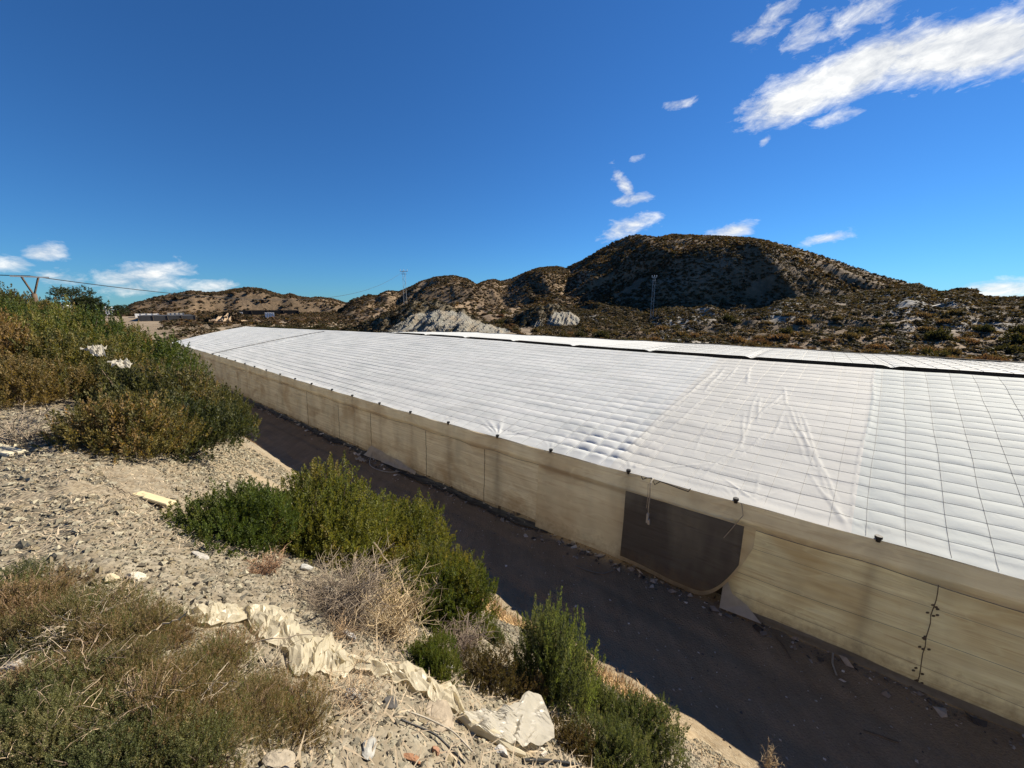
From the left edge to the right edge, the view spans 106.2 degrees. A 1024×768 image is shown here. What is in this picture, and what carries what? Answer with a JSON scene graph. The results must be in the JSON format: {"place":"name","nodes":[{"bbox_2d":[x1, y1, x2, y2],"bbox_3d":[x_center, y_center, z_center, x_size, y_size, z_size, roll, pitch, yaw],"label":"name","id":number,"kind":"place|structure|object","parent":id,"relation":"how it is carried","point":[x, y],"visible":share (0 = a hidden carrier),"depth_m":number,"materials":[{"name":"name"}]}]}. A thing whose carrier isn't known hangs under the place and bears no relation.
{"place":"outdoors","nodes":[
{"label":"outdoors","id":0,"kind":"place"},
{"bbox_2d":[126,291,344,313],"bbox_3d":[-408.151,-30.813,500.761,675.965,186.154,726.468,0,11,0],"label":"hills","id":1,"kind":"structure","parent":0,"point":[245,301],"depth_m":283.12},
{"bbox_2d":[338,269,591,328],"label":"hills","id":2,"kind":"structure","parent":0,"point":[445,299],"depth_m":165.22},
{"bbox_2d":[0,310,1023,767],"bbox_3d":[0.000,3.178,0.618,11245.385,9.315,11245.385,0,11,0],"label":"ground","id":3,"kind":"structure","parent":0,"point":[668,656],"depth_m":7.66,"materials":[{"name":"soil"}]},
{"bbox_2d":[0,443,25,456],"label":"pale board","id":4,"kind":"object","parent":3,"relation":"on","point":[6,450],"visible":1,"depth_m":4.56,"materials":[{"name":"wood"}]},
{"bbox_2d":[0,306,31,360],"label":"russet shrub","id":5,"kind":"object","parent":3,"relation":"on","point":[5,342],"visible":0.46,"depth_m":7.37,"materials":[{"name":"brown plant"}]},
{"bbox_2d":[0,281,36,305],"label":"dark green shrub","id":6,"kind":"object","parent":3,"relation":"on","point":[13,294],"visible":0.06,"depth_m":14.48,"materials":[{"name":"green plant"}]},
{"bbox_2d":[0,632,40,666],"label":"grey shrub","id":7,"kind":"object","parent":3,"relation":"on","point":[3,651],"visible":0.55,"depth_m":1.93,"materials":[{"name":"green plant"}]},
{"bbox_2d":[0,291,52,320],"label":"green shrub","id":8,"kind":"object","parent":3,"relation":"on","point":[18,310],"visible":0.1,"depth_m":10.31,"materials":[{"name":"green plant"}]},
{"bbox_2d":[0,555,54,588],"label":"grey shrub","id":9,"kind":"object","parent":3,"relation":"on","point":[18,569],"visible":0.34,"depth_m":2.46,"materials":[{"name":"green plant"}]},
{"bbox_2d":[0,600,55,650],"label":"brown shrub","id":10,"kind":"object","parent":3,"relation":"on","point":[8,631],"visible":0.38,"depth_m":2.03,"materials":[{"name":"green plant"}]},
{"bbox_2d":[0,402,71,444],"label":"dry bush","id":11,"kind":"object","parent":3,"relation":"on","point":[21,432],"visible":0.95,"depth_m":4.84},
{"bbox_2d":[0,656,72,713],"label":"grey shrub","id":12,"kind":"object","parent":3,"relation":"on","point":[20,684],"visible":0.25,"depth_m":1.69,"materials":[{"name":"green plant"}]},
{"bbox_2d":[0,652,76,703],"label":"brown shrub","id":13,"kind":"object","parent":3,"relation":"on","point":[18,668],"visible":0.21,"depth_m":1.76,"materials":[{"name":"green plant"}]},
{"bbox_2d":[0,665,88,763],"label":"grey shrub","id":14,"kind":"object","parent":3,"relation":"on","point":[8,712],"visible":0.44,"depth_m":1.60,"materials":[{"name":"green plant"}]},
{"bbox_2d":[0,694,92,767],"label":"grey shrub","id":15,"kind":"object","parent":3,"relation":"on","point":[4,747],"visible":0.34,"depth_m":1.49,"materials":[{"name":"green plant"}]},
{"bbox_2d":[0,588,92,652],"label":"brown shrub","id":16,"kind":"object","parent":3,"relation":"on","point":[44,597],"visible":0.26,"depth_m":2.13,"materials":[{"name":"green plant"}]},
{"bbox_2d":[0,618,95,678],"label":"dry bush","id":17,"kind":"object","parent":3,"relation":"on","point":[49,639],"visible":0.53,"depth_m":1.95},
{"bbox_2d":[0,559,98,623],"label":"brown shrub","id":18,"kind":"object","parent":3,"relation":"on","point":[20,589],"visible":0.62,"depth_m":2.29,"materials":[{"name":"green plant"}]},
{"bbox_2d":[0,677,101,758],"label":"dry bush","id":19,"kind":"object","parent":3,"relation":"on","point":[57,713],"visible":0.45,"depth_m":1.57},
{"bbox_2d":[0,347,106,409],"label":"russet shrub","id":20,"kind":"object","parent":3,"relation":"on","point":[34,382],"visible":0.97,"depth_m":6.20,"materials":[{"name":"brown plant"}]},
{"bbox_2d":[19,617,89,662],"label":"grey shrub","id":21,"kind":"object","parent":3,"relation":"on","point":[44,640],"visible":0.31,"depth_m":1.97,"materials":[{"name":"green plant"}]},
{"bbox_2d":[3,572,106,613],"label":"brown shrub","id":22,"kind":"object","parent":3,"relation":"on","point":[66,579],"visible":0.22,"depth_m":2.40,"materials":[{"name":"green plant"}]},
{"bbox_2d":[0,696,121,767],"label":"grey shrub","id":23,"kind":"object","parent":3,"relation":"on","point":[33,752],"visible":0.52,"depth_m":1.47,"materials":[{"name":"green plant"}]},
{"bbox_2d":[1,676,129,765],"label":"grey shrub","id":24,"kind":"object","parent":3,"relation":"on","point":[93,697],"visible":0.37,"depth_m":1.64,"materials":[{"name":"green plant"}]},
{"bbox_2d":[8,640,122,711],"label":"brown shrub","id":25,"kind":"object","parent":3,"relation":"on","point":[67,657],"visible":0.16,"depth_m":1.82,"materials":[{"name":"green plant"}]},
{"bbox_2d":[0,642,131,733],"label":"grey shrub","id":26,"kind":"object","parent":3,"relation":"on","point":[74,671],"visible":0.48,"depth_m":1.75,"materials":[{"name":"green plant"}]},
{"bbox_2d":[0,300,139,357],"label":"green shrub","id":27,"kind":"object","parent":3,"relation":"on","point":[44,324],"visible":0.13,"depth_m":8.59,"materials":[{"name":"green plant"}]},
{"bbox_2d":[43,285,103,319],"bbox_3d":[-29.927,-4.171,26.267,3.321,5.234,2.877,7,13,32],"label":"pine tree","id":28,"kind":"object","parent":3,"relation":"on","point":[71,292],"visible":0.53,"depth_m":25.70,"materials":[{"name":"green plant"}]},
{"bbox_2d":[17,294,136,348],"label":"green shrub","id":29,"kind":"object","parent":3,"relation":"on","point":[95,320],"visible":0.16,"depth_m":9.79,"materials":[{"name":"green plant"}]},
{"bbox_2d":[0,573,156,665],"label":"brown shrub","id":30,"kind":"object","parent":3,"relation":"on","point":[76,611],"visible":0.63,"depth_m":2.13,"materials":[{"name":"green plant"}]},
{"bbox_2d":[4,323,160,378],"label":"olive shrub","id":31,"kind":"object","parent":3,"relation":"on","point":[38,345],"visible":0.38,"depth_m":7.69,"materials":[{"name":"green plant"}]},
{"bbox_2d":[30,622,135,702],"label":"dry bush","id":32,"kind":"object","parent":3,"relation":"on","point":[81,654],"visible":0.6,"depth_m":1.82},
{"bbox_2d":[71,294,112,315],"bbox_3d":[-29.256,-4.294,27.001,1.967,4.024,2.066,8,14,36],"label":"pine tree","id":33,"kind":"object","parent":3,"relation":"on","point":[97,302],"visible":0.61,"depth_m":26.59,"materials":[{"name":"green plant"}]},
{"bbox_2d":[33,702,183,767],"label":"grey shrub","id":34,"kind":"object","parent":3,"relation":"on","point":[91,761],"visible":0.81,"depth_m":1.42,"materials":[{"name":"green plant"}]},
{"bbox_2d":[38,586,183,656],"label":"brown shrub","id":35,"kind":"object","parent":3,"relation":"on","point":[113,622],"visible":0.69,"depth_m":2.07,"materials":[{"name":"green plant"}]},
{"bbox_2d":[62,354,160,403],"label":"dark green shrub","id":36,"kind":"object","parent":3,"relation":"on","point":[113,369],"visible":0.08,"depth_m":7.14,"materials":[{"name":"green plant"}]},
{"bbox_2d":[38,674,196,767],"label":"grey shrub","id":37,"kind":"object","parent":3,"relation":"on","point":[123,720],"visible":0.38,"depth_m":1.54,"materials":[{"name":"green plant"}]},
{"bbox_2d":[31,386,212,464],"bbox_3d":[-5.462,0.532,5.431,1.796,1.155,1.738,2,11,12],"label":"olive shrub","id":38,"kind":"object","parent":3,"relation":"on","point":[137,425],"visible":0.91,"depth_m":5.12,"materials":[{"name":"green plant"}]},
{"bbox_2d":[29,646,223,764],"bbox_3d":[-1.622,1.363,1.645,0.639,0.312,0.512,1,11,4],"label":"brown shrub","id":39,"kind":"object","parent":3,"relation":"on","point":[152,680],"visible":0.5,"depth_m":1.67,"materials":[{"name":"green plant"}]},
{"bbox_2d":[65,627,187,700],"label":"brown shrub","id":40,"kind":"object","parent":3,"relation":"on","point":[143,646],"visible":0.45,"depth_m":1.91,"materials":[{"name":"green plant"}]},
{"bbox_2d":[79,641,174,707],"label":"brown shrub","id":41,"kind":"object","parent":3,"relation":"on","point":[109,674],"visible":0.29,"depth_m":1.82,"materials":[{"name":"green plant"}]},
{"bbox_2d":[64,667,197,749],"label":"dry bush","id":42,"kind":"object","parent":3,"relation":"on","point":[127,698],"visible":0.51,"depth_m":1.61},
{"bbox_2d":[73,655,205,734],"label":"dry bush","id":43,"kind":"object","parent":3,"relation":"on","point":[141,696],"visible":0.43,"depth_m":1.60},
{"bbox_2d":[109,598,194,646],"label":"brown shrub","id":44,"kind":"object","parent":3,"relation":"on","point":[158,615],"visible":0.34,"depth_m":2.19,"materials":[{"name":"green plant"}]},
{"bbox_2d":[74,355,231,419],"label":"dark green shrub","id":45,"kind":"object","parent":3,"relation":"on","point":[145,379],"visible":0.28,"depth_m":7.01,"materials":[{"name":"green plant"}]},
{"bbox_2d":[132,491,176,506],"bbox_3d":[-3.889,1.246,4.176,0.500,0.035,0.115,10,4,12],"label":"pale board","id":46,"kind":"object","parent":3,"relation":"on","point":[156,499],"visible":0.7,"depth_m":4.15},
{"bbox_2d":[103,690,228,767],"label":"brown shrub","id":47,"kind":"object","parent":3,"relation":"on","point":[170,718],"visible":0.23,"depth_m":1.54,"materials":[{"name":"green plant"}]},
{"bbox_2d":[118,324,214,377],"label":"green shrub","id":48,"kind":"object","parent":3,"relation":"on","point":[161,346],"visible":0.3,"depth_m":10.21,"materials":[{"name":"green plant"}]},
{"bbox_2d":[137,314,195,320],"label":"net greenhouse","id":49,"kind":"object","parent":3,"relation":"on","point":[156,317],"visible":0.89,"depth_m":125.69,"materials":[{"name":"fabric"}]},
{"bbox_2d":[116,645,224,709],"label":"brown shrub","id":50,"kind":"object","parent":3,"relation":"on","point":[186,659],"visible":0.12,"depth_m":1.88,"materials":[{"name":"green plant"}]},
{"bbox_2d":[127,609,217,655],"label":"brown shrub","id":51,"kind":"object","parent":3,"relation":"on","point":[180,636],"visible":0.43,"depth_m":2.18,"materials":[{"name":"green plant"}]},
{"bbox_2d":[107,697,239,767],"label":"grey shrub","id":52,"kind":"object","parent":3,"relation":"on","point":[179,734],"visible":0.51,"depth_m":1.49,"materials":[{"name":"green plant"}]},
{"bbox_2d":[132,668,248,748],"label":"brown shrub","id":53,"kind":"object","parent":3,"relation":"on","point":[215,699],"visible":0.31,"depth_m":1.71,"materials":[{"name":"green plant"}]},
{"bbox_2d":[137,705,246,767],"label":"grey shrub","id":54,"kind":"object","parent":3,"relation":"on","point":[209,745],"visible":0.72,"depth_m":1.51,"materials":[{"name":"green plant"}]},
{"bbox_2d":[143,385,260,462],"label":"dark green shrub","id":55,"kind":"object","parent":3,"relation":"on","point":[214,417],"visible":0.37,"depth_m":6.54,"materials":[{"name":"green plant"}]},
{"bbox_2d":[154,654,253,709],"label":"brown shrub","id":56,"kind":"object","parent":3,"relation":"on","point":[231,675],"visible":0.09,"depth_m":1.89,"materials":[{"name":"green plant"}]},
{"bbox_2d":[153,629,263,692],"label":"brown shrub","id":57,"kind":"object","parent":3,"relation":"on","point":[231,653],"visible":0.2,"depth_m":2.04,"materials":[{"name":"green plant"}]},
{"bbox_2d":[167,694,267,767],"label":"brown shrub","id":58,"kind":"object","parent":3,"relation":"on","point":[247,738],"visible":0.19,"depth_m":1.62,"materials":[{"name":"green plant"}]},
{"bbox_2d":[184,371,258,434],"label":"dark green shrub","id":59,"kind":"object","parent":3,"relation":"on","point":[224,393],"visible":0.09,"depth_m":8.95,"materials":[{"name":"green plant"}]},
{"bbox_2d":[184,619,271,683],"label":"brown shrub","id":60,"kind":"object","parent":3,"relation":"on","point":[234,638],"visible":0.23,"depth_m":2.22,"materials":[{"name":"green plant"}]},
{"bbox_2d":[159,476,310,561],"bbox_3d":[-2.911,1.358,3.998,1.470,0.851,1.461,-11,15,-44],"label":"green shrub","id":61,"kind":"object","parent":3,"relation":"on","point":[231,516],"visible":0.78,"depth_m":3.92,"materials":[{"name":"green plant"}]},
{"bbox_2d":[201,665,295,734],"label":"brown shrub","id":62,"kind":"object","parent":3,"relation":"on","point":[256,690],"visible":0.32,"depth_m":1.88,"materials":[{"name":"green plant"}]},
{"bbox_2d":[225,686,297,767],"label":"brown shrub","id":63,"kind":"object","parent":3,"relation":"on","point":[269,722],"visible":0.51,"depth_m":1.75,"materials":[{"name":"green plant"}]},
{"bbox_2d":[236,662,294,700],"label":"brown shrub","id":64,"kind":"object","parent":3,"relation":"on","point":[270,682],"visible":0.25,"depth_m":2.06,"materials":[{"name":"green plant"}]},
{"bbox_2d":[240,543,291,575],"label":"dry bush","id":65,"kind":"object","parent":3,"relation":"on","point":[270,563],"visible":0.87,"depth_m":3.46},
{"bbox_2d":[235,310,298,314],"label":"net greenhouse","id":66,"kind":"object","parent":3,"relation":"on","point":[255,312],"visible":0.91,"depth_m":199.47,"materials":[{"name":"grey plastic"}]},
{"bbox_2d":[244,613,304,670],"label":"dry bush","id":67,"kind":"object","parent":3,"relation":"on","point":[279,646],"visible":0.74,"depth_m":2.28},
{"bbox_2d":[262,749,296,767],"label":"rock","id":68,"kind":"object","parent":3,"relation":"on","point":[275,758],"visible":0.92,"depth_m":1.63,"materials":[{"name":"stone"}]},
{"bbox_2d":[243,663,329,733],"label":"brown shrub","id":69,"kind":"object","parent":3,"relation":"on","point":[299,678],"visible":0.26,"depth_m":2.02,"materials":[{"name":"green plant"}]},
{"bbox_2d":[261,672,340,759],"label":"brown shrub","id":70,"kind":"object","parent":3,"relation":"on","point":[304,716],"visible":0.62,"depth_m":1.86,"materials":[{"name":"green plant"}]},
{"bbox_2d":[254,451,407,586],"bbox_3d":[-2.509,1.689,4.867,2.370,1.312,2.213,8,14,36],"label":"olive shrub","id":71,"kind":"object","parent":3,"relation":"on","point":[331,515],"visible":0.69,"depth_m":4.78,"materials":[{"name":"green plant"}]},
{"bbox_2d":[315,607,371,642],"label":"dry bush","id":72,"kind":"object","parent":3,"relation":"on","point":[341,629],"visible":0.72,"depth_m":2.89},
{"bbox_2d":[281,528,418,639],"bbox_3d":[-1.430,1.772,3.320,1.149,0.573,1.261,-10,15,-41],"label":"dry bush","id":73,"kind":"object","parent":3,"relation":"on","point":[348,600],"visible":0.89,"depth_m":3.27,"materials":[{"name":"plant"}]},
{"bbox_2d":[185,602,525,756],"bbox_3d":[-0.969,1.885,2.598,2.123,1.102,0.632,0,11,0],"label":"plastic strip","id":74,"kind":"object","parent":3,"relation":"on","point":[315,652],"visible":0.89,"depth_m":2.54,"materials":[{"name":"plastic"}]},
{"bbox_2d":[315,647,396,730],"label":"dry bush","id":75,"kind":"object","parent":3,"relation":"on","point":[354,690],"visible":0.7,"depth_m":2.25,"materials":[{"name":"plant"}]},
{"bbox_2d":[362,736,376,759],"bbox_3d":[-0.709,1.798,1.905,0.066,0.073,0.156,-2,11,-11],"label":"rock","id":76,"kind":"object","parent":3,"relation":"on","point":[367,752],"visible":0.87,"depth_m":1.88,"materials":[{"name":"stone"}]},
{"bbox_2d":[0,387,739,767],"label":"gravel","id":77,"kind":"structure","parent":3,"relation":"on","point":[224,567],"depth_m":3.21,"materials":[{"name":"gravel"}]},
{"bbox_2d":[220,386,547,532],"bbox_3d":[-18.788,1.811,29.200,51.240,0.831,0.632,9,14,38],"label":"black film","id":78,"kind":"object","parent":3,"relation":"on","point":[501,513],"visible":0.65,"depth_m":17.59,"materials":[{"name":"plastic"}]},
{"bbox_2d":[332,555,444,649],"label":"dry bush","id":79,"kind":"object","parent":3,"relation":"on","point":[394,622],"visible":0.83,"depth_m":3.35,"materials":[{"name":"plant"}]},
{"bbox_2d":[344,487,457,572],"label":"olive shrub","id":80,"kind":"object","parent":3,"relation":"on","point":[413,519],"visible":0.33,"depth_m":6.04,"materials":[{"name":"green plant"}]},
{"bbox_2d":[341,300,510,332],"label":"rock outcrop","id":81,"kind":"object","parent":3,"relation":"on","point":[436,320],"visible":0.61,"depth_m":65.57,"materials":[{"name":"stone"}]},
{"bbox_2d":[399,626,467,687],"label":"green shrub","id":82,"kind":"object","parent":3,"relation":"on","point":[437,659],"visible":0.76,"depth_m":3.08,"materials":[{"name":"green plant"}]},
{"bbox_2d":[373,530,494,644],"bbox_3d":[-0.979,2.392,4.700,1.604,1.089,1.706,4,12,19],"label":"olive shrub","id":83,"kind":"object","parent":3,"relation":"on","point":[428,552],"visible":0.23,"depth_m":4.67,"materials":[{"name":"green plant"}]},
{"bbox_2d":[426,699,453,733],"bbox_3d":[-0.468,2.137,2.490,0.174,0.214,0.430,-3,11,-14],"label":"rock","id":84,"kind":"object","parent":3,"relation":"on","point":[444,712],"visible":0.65,"depth_m":2.48,"materials":[{"name":"stone"}]},
{"bbox_2d":[377,544,509,646],"bbox_3d":[-0.860,2.390,4.473,1.614,1.008,1.728,2,11,9],"label":"olive shrub","id":85,"kind":"object","parent":3,"relation":"on","point":[482,575],"visible":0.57,"depth_m":4.30,"materials":[{"name":"green plant"}]},
{"bbox_2d":[434,609,498,658],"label":"dry bush","id":86,"kind":"object","parent":3,"relation":"on","point":[466,637],"visible":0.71,"depth_m":3.83,"materials":[{"name":"plant"}]},
{"bbox_2d":[453,631,524,704],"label":"dark shrub","id":87,"kind":"object","parent":3,"relation":"on","point":[491,670],"visible":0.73,"depth_m":3.40,"materials":[{"name":"brown plant"}]},
{"bbox_2d":[245,437,743,767],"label":"dry grass","id":88,"kind":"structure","parent":3,"relation":"on","point":[621,682],"depth_m":7.59,"materials":[{"name":"plant"}]},
{"bbox_2d":[464,691,553,746],"bbox_3d":[0.061,2.397,2.769,0.781,0.544,0.333,-11,15,-44],"label":"rock","id":89,"kind":"object","parent":3,"relation":"on","point":[526,718],"visible":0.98,"depth_m":2.74,"materials":[{"name":"stone"}]},
{"bbox_2d":[495,663,553,704],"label":"dark shrub","id":90,"kind":"object","parent":3,"relation":"on","point":[522,686],"visible":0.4,"depth_m":3.48,"materials":[{"name":"green plant"}]},
{"bbox_2d":[505,303,579,327],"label":"rock outcrop","id":91,"kind":"object","parent":3,"relation":"on","point":[561,318],"visible":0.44,"depth_m":85.15,"materials":[{"name":"stone"}]},
{"bbox_2d":[506,586,605,728],"bbox_3d":[0.390,2.705,3.902,0.999,1.325,1.005,5,12,26],"label":"upright shrub","id":92,"kind":"object","parent":3,"relation":"on","point":[554,652],"visible":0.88,"depth_m":3.78,"materials":[{"name":"green plant"}]},
{"bbox_2d":[104,233,1023,325],"bbox_3d":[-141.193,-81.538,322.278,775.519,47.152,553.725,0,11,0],"label":"hillside scrub","id":93,"kind":"object","parent":3,"relation":"on","point":[203,318],"visible":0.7,"depth_m":157.65,"materials":[{"name":"plant"}]},
{"bbox_2d":[550,709,600,767],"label":"dark shrub","id":94,"kind":"object","parent":3,"relation":"on","point":[574,739],"visible":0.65,"depth_m":3.01,"materials":[{"name":"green plant"}]},
{"bbox_2d":[157,245,1023,361],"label":"scrub","id":95,"kind":"object","parent":3,"relation":"on","point":[914,290],"visible":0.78,"depth_m":66.49,"materials":[{"name":"plant"}]},
{"bbox_2d":[564,672,624,726],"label":"upright shrub","id":96,"kind":"object","parent":3,"relation":"on","point":[601,693],"visible":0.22,"depth_m":4.11,"materials":[{"name":"green plant"}]},
{"bbox_2d":[172,326,1023,733],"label":"greenhouse","id":97,"kind":"object","parent":3,"relation":"on","point":[830,452],"visible":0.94,"depth_m":12.10,"materials":[{"name":"plastic"}]},
{"bbox_2d":[364,446,415,473],"bbox_3d":[-6.218,3.733,19.340,4.204,0.565,0.253,8,14,37],"label":"torn flap","id":98,"kind":"object","parent":97,"relation":"attached to","point":[380,455],"visible":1,"depth_m":19.48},
{"bbox_2d":[572,703,659,767],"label":"upright shrub","id":99,"kind":"object","parent":3,"relation":"on","point":[612,744],"visible":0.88,"depth_m":3.03,"materials":[{"name":"green plant"}]},
{"bbox_2d":[254,406,1023,767],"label":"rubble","id":100,"kind":"object","parent":3,"relation":"on","point":[942,710],"visible":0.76,"depth_m":9.99,"materials":[{"name":"asphalt"}]},
{"bbox_2d":[593,680,691,767],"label":"upright shrub","id":101,"kind":"object","parent":3,"relation":"on","point":[648,721],"visible":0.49,"depth_m":3.89,"materials":[{"name":"green plant"}]},
{"bbox_2d":[0,0,1023,309],"label":"sky","id":102,"kind":"structure","parent":0,"point":[308,148],"materials":[{"name":"blue"}]},
{"bbox_2d":[566,235,935,325],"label":"hill","id":103,"kind":"structure","parent":0,"point":[767,282],"depth_m":100.53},
{"bbox_2d":[586,292,1023,361],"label":"scrub slope","id":104,"kind":"structure","parent":0,"point":[775,319],"depth_m":52.19,"materials":[{"name":"plant"}]},
{"bbox_2d":[924,326,953,340],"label":"green bush","id":105,"kind":"object","parent":104,"relation":"on","point":[940,334],"visible":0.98,"depth_m":38.73,"materials":[{"name":"green plant"}]},
{"bbox_2d":[986,342,1023,353],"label":"green bush","id":106,"kind":"object","parent":104,"relation":"on","point":[1008,348],"visible":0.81,"depth_m":33.02,"materials":[{"name":"green plant"}]},
{"bbox_2d":[998,331,1023,344],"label":"green bush","id":107,"kind":"object","parent":104,"relation":"on","point":[1018,337],"visible":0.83,"depth_m":36.69,"materials":[{"name":"green plant"}]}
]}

